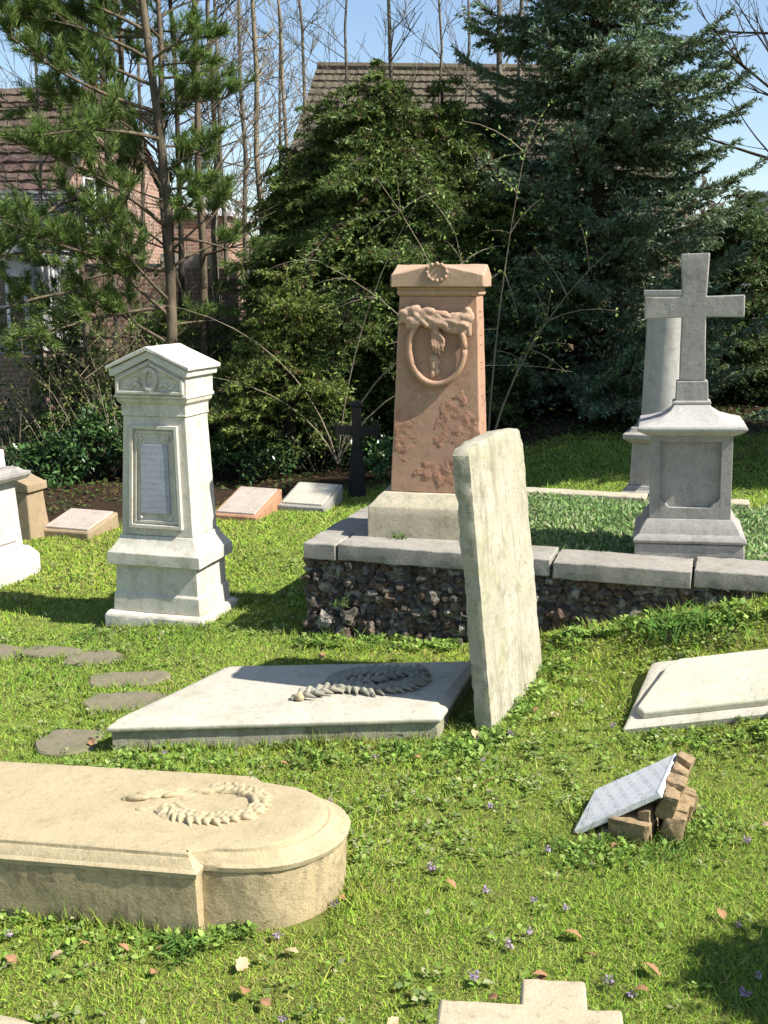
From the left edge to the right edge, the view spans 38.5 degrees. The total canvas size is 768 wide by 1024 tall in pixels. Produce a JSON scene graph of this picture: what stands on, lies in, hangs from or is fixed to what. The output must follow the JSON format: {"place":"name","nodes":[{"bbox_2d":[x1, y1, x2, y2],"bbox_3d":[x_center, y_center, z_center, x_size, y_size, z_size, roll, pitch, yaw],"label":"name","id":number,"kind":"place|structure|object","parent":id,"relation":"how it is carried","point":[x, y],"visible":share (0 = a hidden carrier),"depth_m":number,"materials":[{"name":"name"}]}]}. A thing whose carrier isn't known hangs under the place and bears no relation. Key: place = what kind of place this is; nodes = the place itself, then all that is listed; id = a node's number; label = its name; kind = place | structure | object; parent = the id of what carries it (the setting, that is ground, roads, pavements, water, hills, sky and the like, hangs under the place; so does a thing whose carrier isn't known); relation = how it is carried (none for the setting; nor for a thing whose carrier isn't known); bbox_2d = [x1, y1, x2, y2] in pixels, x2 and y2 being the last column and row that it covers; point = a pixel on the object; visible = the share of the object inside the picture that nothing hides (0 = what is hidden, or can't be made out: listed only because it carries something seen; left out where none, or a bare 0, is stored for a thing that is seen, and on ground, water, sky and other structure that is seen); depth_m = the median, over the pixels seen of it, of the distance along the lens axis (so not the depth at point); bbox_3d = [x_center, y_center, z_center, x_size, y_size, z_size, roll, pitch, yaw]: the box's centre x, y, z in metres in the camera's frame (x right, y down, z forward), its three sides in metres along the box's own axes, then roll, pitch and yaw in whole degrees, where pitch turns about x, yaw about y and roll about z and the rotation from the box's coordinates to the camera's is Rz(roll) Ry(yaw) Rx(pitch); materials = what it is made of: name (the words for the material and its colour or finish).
{"place":"outdoors","nodes":[
{"label":"outdoors","id":0,"kind":"place"},
{"bbox_2d":[0,359,767,1023],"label":"ground","id":1,"kind":"structure","parent":0,"point":[114,503],"depth_m":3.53,"materials":[{"name":"plant"}]},
{"bbox_2d":[6,953,17,962],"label":"fallen leaf","id":2,"kind":"object","parent":1,"relation":"on","point":[11,957],"visible":1,"depth_m":3.01,"materials":[{"name":"plant"}]},
{"bbox_2d":[0,644,27,660],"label":"stepping stone","id":3,"kind":"object","parent":1,"relation":"on","point":[5,649],"visible":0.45,"depth_m":5.76,"materials":[{"name":"stone"}]},
{"bbox_2d":[0,1015,32,1023],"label":"buff stone","id":4,"kind":"object","parent":1,"relation":"on","point":[6,1020],"visible":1,"depth_m":2.64,"materials":[{"name":"stone"}]},
{"bbox_2d":[0,449,40,587],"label":"pedestal monument","id":5,"kind":"object","parent":1,"relation":"on","point":[19,560],"visible":0.84,"depth_m":7.27,"materials":[{"name":"white stone"}]},
{"bbox_2d":[14,474,48,539],"bbox_3d":[-2.860,0.001,8.621,0.418,0.622,0.258,4,12,20],"label":"headstone","id":6,"kind":"object","parent":1,"relation":"on","point":[33,516],"visible":0.47,"depth_m":8.49,"materials":[{"name":"stone"}]},
{"bbox_2d":[0,373,80,462],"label":"ivy bush","id":7,"kind":"object","parent":1,"relation":"on","point":[6,420],"visible":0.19,"depth_m":12.25,"materials":[{"name":"green plant"}]},
{"bbox_2d":[0,190,84,448],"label":"white annex","id":8,"kind":"object","parent":1,"relation":"on","point":[16,267],"visible":0.12,"depth_m":13.35,"materials":[{"name":"grey stone"}]},
{"bbox_2d":[0,273,29,339],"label":"window","id":9,"kind":"structure","parent":8,"relation":"in","point":[5,317],"depth_m":13.15,"materials":[{"name":"white paint"}]},
{"bbox_2d":[20,645,82,658],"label":"stepping stone","id":10,"kind":"object","parent":1,"relation":"on","point":[42,651],"visible":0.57,"depth_m":5.68,"materials":[{"name":"stone"}]},
{"bbox_2d":[2,433,102,488],"bbox_3d":[-3.424,-0.463,11.015,1.200,0.674,0.927,0,11,0],"label":"laurel bush","id":11,"kind":"object","parent":1,"relation":"on","point":[26,459],"visible":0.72,"depth_m":10.99,"materials":[{"name":"green plant"}]},
{"bbox_2d":[50,950,61,958],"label":"fallen leaf","id":12,"kind":"object","parent":1,"relation":"on","point":[55,953],"visible":1,"depth_m":3.02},
{"bbox_2d":[0,305,122,479],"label":"evergreen bush","id":13,"kind":"object","parent":1,"relation":"on","point":[74,380],"visible":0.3,"depth_m":11.74,"materials":[{"name":"green plant"}]},
{"bbox_2d":[34,728,104,757],"bbox_3d":[-1.304,0.973,4.536,0.274,0.074,0.271,0,11,0],"label":"stepping stone","id":14,"kind":"object","parent":1,"relation":"on","point":[55,742],"visible":0.69,"depth_m":4.50,"materials":[{"name":"stone"}]},
{"bbox_2d":[1,2,138,406],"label":"bare tree","id":15,"kind":"object","parent":1,"relation":"on","point":[115,325],"visible":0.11,"depth_m":13.37,"materials":[{"name":"brown plant"}]},
{"bbox_2d":[26,395,122,479],"bbox_3d":[-2.865,-0.728,11.222,1.428,0.905,1.105,0,11,0],"label":"laurel bush","id":16,"kind":"object","parent":1,"relation":"on","point":[93,421],"visible":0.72,"depth_m":11.08,"materials":[{"name":"green plant"}]},
{"bbox_2d":[0,5,150,259],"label":"bare tree","id":17,"kind":"object","parent":1,"relation":"on","point":[40,171],"visible":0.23,"depth_m":13.68,"materials":[{"name":"brown plant"}]},
{"bbox_2d":[44,508,118,538],"bbox_3d":[-2.419,0.116,8.746,0.466,0.210,0.425,4,12,20],"label":"pillow stone","id":18,"kind":"object","parent":1,"relation":"on","point":[76,523],"visible":0.74,"depth_m":8.66,"materials":[{"name":"stone"}]},
{"bbox_2d":[0,86,173,263],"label":"brick house","id":19,"kind":"structure","parent":1,"relation":"on","point":[18,153],"depth_m":15.81,"materials":[{"name":"brick"}]},
{"bbox_2d":[81,176,106,233],"bbox_3d":[-4.204,-4.447,15.969,0.050,0.800,0.800,2,12,9],"label":"window","id":20,"kind":"structure","parent":19,"relation":"in","point":[84,179],"depth_m":15.81,"materials":[{"name":"white paint"}]},
{"bbox_2d":[63,650,125,666],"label":"stepping stone","id":21,"kind":"object","parent":1,"relation":"on","point":[89,657],"visible":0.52,"depth_m":5.56,"materials":[{"name":"stone"}]},
{"bbox_2d":[0,163,199,458],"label":"pine tree","id":22,"kind":"object","parent":1,"relation":"on","point":[33,250],"visible":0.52,"depth_m":11.58,"materials":[{"name":"green plant"}]},
{"bbox_2d":[27,0,209,352],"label":"pine tree","id":23,"kind":"object","parent":1,"relation":"on","point":[59,173],"visible":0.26,"depth_m":11.97,"materials":[{"name":"green plant"}]},
{"bbox_2d":[80,691,166,713],"bbox_3d":[-1.172,0.877,4.954,0.386,0.074,0.248,-1,11,-5],"label":"stepping stone","id":24,"kind":"object","parent":1,"relation":"on","point":[119,699],"visible":0.44,"depth_m":4.94,"materials":[{"name":"stone"}]},
{"bbox_2d":[0,297,252,476],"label":"bare shrub","id":25,"kind":"object","parent":1,"relation":"on","point":[64,405],"visible":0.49,"depth_m":11.40,"materials":[{"name":"brown plant"}]},
{"bbox_2d":[0,218,254,457],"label":"bare shrub","id":26,"kind":"object","parent":1,"relation":"on","point":[151,314],"visible":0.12,"depth_m":12.05,"materials":[{"name":"grey plant"}]},
{"bbox_2d":[89,670,170,687],"bbox_3d":[-1.215,0.823,5.251,0.391,0.074,0.195,-2,12,-8],"label":"stepping stone","id":27,"kind":"object","parent":1,"relation":"on","point":[117,677],"visible":0.55,"depth_m":5.23,"materials":[{"name":"stone"}]},
{"bbox_2d":[0,0,278,355],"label":"pine tree","id":28,"kind":"object","parent":1,"relation":"on","point":[36,20],"visible":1,"depth_m":10.51,"materials":[{"name":"green plant"}]},
{"bbox_2d":[0,214,282,361],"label":"bare shrub","id":29,"kind":"object","parent":1,"relation":"on","point":[239,304],"visible":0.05,"depth_m":13.76,"materials":[{"name":"brown plant"}]},
{"bbox_2d":[84,254,238,433],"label":"garden wall","id":30,"kind":"structure","parent":1,"relation":"on","point":[152,291],"depth_m":14.11,"materials":[{"name":"brick"}]},
{"bbox_2d":[74,0,262,266],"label":"pine tree","id":31,"kind":"object","parent":1,"relation":"on","point":[159,34],"visible":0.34,"depth_m":11.83,"materials":[{"name":"green plant"}]},
{"bbox_2d":[94,308,245,456],"bbox_3d":[-2.321,-1.276,11.884,1.664,1.902,1.763,-6,13,-26],"label":"evergreen bush","id":32,"kind":"object","parent":1,"relation":"on","point":[180,314],"visible":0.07,"depth_m":11.77,"materials":[{"name":"green plant"}]},
{"bbox_2d":[105,343,238,627],"bbox_3d":[-1.204,-0.105,6.160,0.615,1.648,0.490,3,12,16],"label":"pedestal monument","id":33,"kind":"object","parent":1,"relation":"on","point":[169,550],"visible":0.93,"depth_m":6.02,"materials":[{"name":"white stone"}]},
{"bbox_2d":[86,0,261,263],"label":"bare tree","id":34,"kind":"object","parent":1,"relation":"on","point":[142,184],"visible":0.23,"depth_m":13.83,"materials":[{"name":"brown plant"}]},
{"bbox_2d":[0,761,350,936],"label":"carved tomb slab","id":35,"kind":"structure","parent":1,"relation":"on","point":[171,850],"depth_m":3.20,"materials":[{"name":"stone"}]},
{"bbox_2d":[90,0,267,344],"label":"bare tree","id":36,"kind":"object","parent":1,"relation":"on","point":[180,251],"visible":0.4,"depth_m":12.71,"materials":[{"name":"brown plant"}]},
{"bbox_2d":[66,0,309,455],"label":"bare tree","id":37,"kind":"object","parent":1,"relation":"on","point":[204,333],"visible":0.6,"depth_m":11.63,"materials":[{"name":"brown wood"}]},
{"bbox_2d":[173,210,251,319],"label":"brick outbuilding","id":38,"kind":"structure","parent":1,"relation":"on","point":[188,229],"depth_m":19.05,"materials":[{"name":"brown brick"}]},
{"bbox_2d":[125,0,317,396],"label":"bare tree","id":39,"kind":"object","parent":1,"relation":"on","point":[224,217],"visible":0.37,"depth_m":12.85,"materials":[{"name":"grey plant"}]},
{"bbox_2d":[188,338,262,433],"bbox_3d":[-1.632,-1.622,13.543,2.637,1.546,1.685,0,11,0],"label":"evergreen bush","id":40,"kind":"object","parent":1,"relation":"on","point":[217,351],"visible":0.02,"depth_m":13.02,"materials":[{"name":"green plant"}]},
{"bbox_2d":[131,0,325,442],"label":"bare tree","id":41,"kind":"object","parent":1,"relation":"on","point":[214,222],"visible":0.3,"depth_m":12.85,"materials":[{"name":"grey plant"}]},
{"bbox_2d":[167,0,314,237],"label":"bare tree","id":42,"kind":"object","parent":1,"relation":"on","point":[257,85],"visible":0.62,"depth_m":13.85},
{"bbox_2d":[236,957,249,970],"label":"fallen leaf","id":43,"kind":"object","parent":1,"relation":"on","point":[243,963],"visible":1,"depth_m":2.94,"materials":[{"name":"plant"}]},
{"bbox_2d":[239,985,251,993],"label":"fallen leaf","id":44,"kind":"object","parent":1,"relation":"on","point":[245,990],"visible":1,"depth_m":2.81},
{"bbox_2d":[215,486,281,520],"bbox_3d":[-1.131,-0.041,9.123,0.404,0.256,0.504,4,12,20],"label":"pillow stone","id":45,"kind":"object","parent":1,"relation":"on","point":[252,503],"visible":0.73,"depth_m":9.06,"materials":[{"name":"orange stone"}]},
{"bbox_2d":[187,0,310,315],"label":"bare tree","id":46,"kind":"object","parent":1,"relation":"on","point":[245,181],"visible":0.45,"depth_m":14.34,"materials":[{"name":"grey plant"}]},
{"bbox_2d":[209,423,298,484],"bbox_3d":[-1.344,-0.520,10.736,1.069,0.689,0.776,0,11,0],"label":"laurel bush","id":47,"kind":"object","parent":1,"relation":"on","point":[237,456],"visible":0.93,"depth_m":10.66,"materials":[{"name":"green plant"}]},
{"bbox_2d":[212,0,299,202],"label":"bare tree","id":48,"kind":"object","parent":1,"relation":"on","point":[282,66],"visible":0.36,"depth_m":14.68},
{"bbox_2d":[172,0,344,268],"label":"bare tree","id":49,"kind":"object","parent":1,"relation":"on","point":[279,94],"visible":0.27,"depth_m":15.56,"materials":[{"name":"brown plant"}]},
{"bbox_2d":[260,997,270,1005],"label":"fallen leaf","id":50,"kind":"object","parent":1,"relation":"on","point":[266,1001],"visible":1,"depth_m":2.77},
{"bbox_2d":[107,661,471,750],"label":"flat grave slab","id":51,"kind":"structure","parent":1,"relation":"on","point":[244,706],"depth_m":4.49,"materials":[{"name":"white stone"}]},
{"bbox_2d":[193,130,392,453],"bbox_3d":[-0.948,-2.305,12.140,2.681,3.618,2.528,0,11,0],"label":"yew tree","id":52,"kind":"object","parent":1,"relation":"on","point":[285,176],"visible":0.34,"depth_m":11.68,"materials":[{"name":"green plant"}]},
{"bbox_2d":[207,264,387,481],"bbox_3d":[-1.122,-1.329,10.868,2.120,2.208,2.053,3,12,12],"label":"yew tree","id":53,"kind":"object","parent":1,"relation":"on","point":[261,364],"visible":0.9,"depth_m":10.61,"materials":[{"name":"green plant"}]},
{"bbox_2d":[278,482,342,511],"bbox_3d":[-0.619,-0.095,9.315,0.423,0.245,0.423,4,12,20],"label":"pillow stone","id":54,"kind":"object","parent":1,"relation":"on","point":[313,497],"visible":0.69,"depth_m":9.25,"materials":[{"name":"grey stone"}]},
{"bbox_2d":[228,0,394,226],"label":"bare tree","id":55,"kind":"object","parent":1,"relation":"on","point":[304,58],"visible":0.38,"depth_m":15.05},
{"bbox_2d":[240,403,393,473],"bbox_3d":[-0.675,-0.719,10.996,1.601,0.783,0.886,0,11,0],"label":"laurel bush","id":56,"kind":"object","parent":1,"relation":"on","point":[324,464],"visible":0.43,"depth_m":10.96,"materials":[{"name":"green plant"}]},
{"bbox_2d":[241,84,443,449],"bbox_3d":[-0.433,-2.595,12.307,2.431,4.121,2.343,0,11,0],"label":"yew tree","id":57,"kind":"object","parent":1,"relation":"on","point":[321,131],"visible":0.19,"depth_m":11.65,"materials":[{"name":"green plant"}]},
{"bbox_2d":[267,0,421,145],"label":"bare tree","id":58,"kind":"object","parent":1,"relation":"on","point":[344,46],"visible":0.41,"depth_m":14.76,"materials":[{"name":"brown plant"}]},
{"bbox_2d":[333,400,380,497],"bbox_3d":[-0.235,-0.513,9.537,0.432,0.912,0.100,2,12,12],"label":"iron cross","id":59,"kind":"object","parent":1,"relation":"on","point":[357,430],"visible":0.97,"depth_m":9.51,"materials":[{"name":"metal"}]},
{"bbox_2d":[157,194,570,463],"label":"bramble shoots","id":60,"kind":"object","parent":1,"relation":"on","point":[337,459],"visible":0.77,"depth_m":10.43,"materials":[{"name":"plant"}]},
{"bbox_2d":[222,57,531,457],"bbox_3d":[-0.061,-2.580,11.820,3.355,4.405,3.258,-9,15,-38],"label":"yew tree","id":61,"kind":"object","parent":1,"relation":"on","point":[384,119],"visible":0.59,"depth_m":11.20,"materials":[{"name":"green plant"}]},
{"bbox_2d":[364,433,392,478],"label":"laurel bush","id":62,"kind":"object","parent":1,"relation":"on","point":[382,468],"visible":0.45,"depth_m":10.39,"materials":[{"name":"green plant"}]},
{"bbox_2d":[0,488,767,1023],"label":"ground weeds","id":63,"kind":"object","parent":1,"relation":"on","point":[486,738],"visible":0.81,"depth_m":4.20,"materials":[{"name":"green plant"}]},
{"bbox_2d":[0,591,767,1023],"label":"grass edges","id":64,"kind":"object","parent":1,"relation":"on","point":[454,725],"depth_m":4.40,"materials":[{"name":"plant"}]},
{"bbox_2d":[4,404,767,519],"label":"ivy ground cover","id":65,"kind":"object","parent":1,"relation":"on","point":[93,482],"visible":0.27,"depth_m":10.99,"materials":[{"name":"green plant"}]},
{"bbox_2d":[348,0,428,108],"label":"bare tree","id":66,"kind":"object","parent":1,"relation":"on","point":[389,35],"visible":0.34,"depth_m":14.91,"materials":[{"name":"brown plant"}]},
{"bbox_2d":[387,1016,398,1023],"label":"fallen leaf","id":67,"kind":"object","parent":1,"relation":"on","point":[392,1020],"visible":1,"depth_m":2.65,"materials":[{"name":"plant"}]},
{"bbox_2d":[342,0,529,156],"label":"bare tree","id":68,"kind":"object","parent":1,"relation":"on","point":[441,44],"visible":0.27,"depth_m":14.44,"materials":[{"name":"brown plant"}]},
{"bbox_2d":[262,99,618,430],"bbox_3d":[0.490,-2.082,10.212,3.229,3.350,1.454,0,11,0],"label":"budding shrub","id":69,"kind":"object","parent":1,"relation":"on","point":[530,347],"visible":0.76,"depth_m":10.14,"materials":[{"name":"green plant"}]},
{"bbox_2d":[341,75,547,430],"bbox_3d":[0.640,-2.570,12.115,2.457,4.253,2.400,-3,12,-12],"label":"yew tree","id":70,"kind":"object","parent":1,"relation":"on","point":[453,112],"visible":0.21,"depth_m":11.64,"materials":[{"name":"green plant"}]},
{"bbox_2d":[188,166,744,311],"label":"woods","id":71,"kind":"object","parent":1,"relation":"on","point":[704,180],"depth_m":30.01,"materials":[{"name":"brown plant"}]},
{"bbox_2d":[466,968,478,983],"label":"wildflower","id":72,"kind":"object","parent":1,"relation":"on","point":[475,976],"visible":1,"depth_m":2.80,"materials":[{"name":"purple plant"}]},
{"bbox_2d":[420,0,526,129],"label":"bare tree","id":73,"kind":"object","parent":1,"relation":"on","point":[468,50],"visible":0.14,"depth_m":15.20,"materials":[{"name":"grey plant"}]},
{"bbox_2d":[471,729,479,738],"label":"fallen leaf","id":74,"kind":"object","parent":1,"relation":"on","point":[474,732],"visible":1,"depth_m":4.35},
{"bbox_2d":[411,0,554,159],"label":"bare tree","id":75,"kind":"object","parent":1,"relation":"on","point":[499,69],"visible":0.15,"depth_m":14.50,"materials":[{"name":"grey plant"}]},
{"bbox_2d":[290,62,690,350],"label":"mossy roofed house","id":76,"kind":"structure","parent":1,"relation":"on","point":[424,77],"depth_m":26.07,"materials":[{"name":"tile"}]},
{"bbox_2d":[487,992,498,998],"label":"fallen leaf","id":77,"kind":"object","parent":1,"relation":"on","point":[493,995],"visible":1,"depth_m":2.71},
{"bbox_2d":[453,428,541,732],"bbox_3d":[0.499,0.333,4.640,0.082,1.345,0.694,-1,10,26],"label":"leaning headstone","id":78,"kind":"object","parent":1,"relation":"on","point":[497,560],"visible":0.81,"depth_m":4.48,"materials":[{"name":"stone"}]},
{"bbox_2d":[449,0,551,156],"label":"bare tree","id":79,"kind":"object","parent":1,"relation":"on","point":[519,72],"visible":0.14,"depth_m":14.59,"materials":[{"name":"grey plant"}]},
{"bbox_2d":[455,97,583,426],"bbox_3d":[1.343,-2.718,12.963,2.569,4.102,2.669,7,13,30],"label":"spruce tree","id":80,"kind":"object","parent":1,"relation":"on","point":[494,123],"visible":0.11,"depth_m":12.35,"materials":[{"name":"green plant"}]},
{"bbox_2d":[437,979,622,1023],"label":"stone cross","id":81,"kind":"object","parent":1,"relation":"on","point":[551,1002],"visible":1,"depth_m":2.55,"materials":[{"name":"stone"}]},
{"bbox_2d":[299,501,767,644],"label":"grave enclosure","id":82,"kind":"object","parent":1,"relation":"on","point":[413,587],"visible":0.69,"depth_m":5.52,"materials":[{"name":"grey stone"}]},
{"bbox_2d":[368,262,490,540],"bbox_3d":[0.300,-0.529,5.813,0.742,1.540,0.502,2,12,12],"label":"sandstone stele","id":83,"kind":"object","parent":82,"relation":"on","point":[440,410],"visible":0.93,"depth_m":5.66,"materials":[{"name":"stone"}]},
{"bbox_2d":[526,487,749,508],"bbox_3d":[1.483,0.003,7.175,1.702,0.260,0.166,4,12,17],"label":"kerb stone","id":84,"kind":"object","parent":82,"relation":"on","point":[628,496],"visible":0.22,"depth_m":7.14,"materials":[{"name":"stone"}]},
{"bbox_2d":[527,490,767,560],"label":"bed ground cover","id":85,"kind":"object","parent":82,"relation":"on","point":[557,521],"visible":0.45,"depth_m":6.29,"materials":[{"name":"green plant"}]},
{"bbox_2d":[633,253,766,570],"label":"cross monument","id":86,"kind":"object","parent":82,"relation":"on","point":[691,432],"visible":0.91,"depth_m":5.39,"materials":[{"name":"grey stone"}]},
{"bbox_2d":[532,969,548,976],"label":"fallen leaf","id":87,"kind":"object","parent":1,"relation":"on","point":[540,972],"visible":1,"depth_m":2.81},
{"bbox_2d":[564,929,581,937],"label":"fallen leaf","id":88,"kind":"object","parent":1,"relation":"on","point":[574,932],"visible":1,"depth_m":3.02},
{"bbox_2d":[524,309,627,402],"bbox_3d":[2.165,-2.008,14.252,3.145,2.022,1.992,5,13,25],"label":"evergreen bush","id":89,"kind":"object","parent":1,"relation":"on","point":[562,351],"visible":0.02,"depth_m":13.92,"materials":[{"name":"green plant"}]},
{"bbox_2d":[449,0,767,423],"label":"blue spruce","id":90,"kind":"object","parent":1,"relation":"on","point":[613,89],"visible":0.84,"depth_m":11.49,"materials":[{"name":"green plant"}]},
{"bbox_2d":[602,974,614,991],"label":"wildflower","id":91,"kind":"object","parent":1,"relation":"on","point":[609,981],"visible":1,"depth_m":2.80,"materials":[{"name":"purple plant"}]},
{"bbox_2d":[572,750,697,845],"bbox_3d":[0.848,0.946,3.674,0.374,0.250,0.327,4,12,21],"label":"plaque stone","id":92,"kind":"object","parent":1,"relation":"on","point":[642,802],"visible":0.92,"depth_m":3.59,"materials":[{"name":"white stone"}]},
{"bbox_2d":[633,984,648,990],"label":"fallen leaf","id":93,"kind":"object","parent":1,"relation":"on","point":[642,987],"visible":1,"depth_m":2.77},
{"bbox_2d":[621,290,681,499],"bbox_3d":[1.830,-0.640,7.267,0.430,1.620,0.430,4,12,20],"label":"column monument","id":94,"kind":"object","parent":1,"relation":"on","point":[662,360],"depth_m":7.12,"materials":[{"name":"grey stone"}]},
{"bbox_2d":[644,962,659,975],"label":"fallen leaf","id":95,"kind":"object","parent":1,"relation":"on","point":[653,966],"visible":1,"depth_m":2.86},
{"bbox_2d":[623,649,767,733],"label":"flat grave slab","id":96,"kind":"structure","parent":1,"relation":"on","point":[703,691],"depth_m":4.42,"materials":[{"name":"stone"}]},
{"bbox_2d":[629,190,767,407],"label":"spruce tree","id":97,"kind":"object","parent":1,"relation":"on","point":[751,227],"visible":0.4,"depth_m":13.27,"materials":[{"name":"green plant"}]},
{"bbox_2d":[654,0,767,158],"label":"bare tree","id":98,"kind":"object","parent":1,"relation":"on","point":[738,60],"visible":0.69,"depth_m":11.81,"materials":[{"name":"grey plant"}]},
{"bbox_2d":[717,908,726,918],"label":"fallen leaf","id":99,"kind":"object","parent":1,"relation":"on","point":[722,913],"visible":1,"depth_m":3.10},
{"bbox_2d":[718,191,767,318],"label":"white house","id":100,"kind":"structure","parent":1,"relation":"on","point":[764,199],"depth_m":29.66,"materials":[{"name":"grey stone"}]},
{"bbox_2d":[739,986,752,1000],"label":"wildflower","id":101,"kind":"object","parent":1,"relation":"on","point":[742,994],"visible":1,"depth_m":2.76,"materials":[{"name":"purple plant"}]},
{"bbox_2d":[746,308,767,397],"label":"evergreen bush","id":102,"kind":"object","parent":1,"relation":"on","point":[753,384],"visible":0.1,"depth_m":13.68,"materials":[{"name":"green plant"}]},
{"bbox_2d":[0,0,767,261],"label":"sky","id":103,"kind":"structure","parent":0,"point":[361,14],"materials":[{"name":"blue"}]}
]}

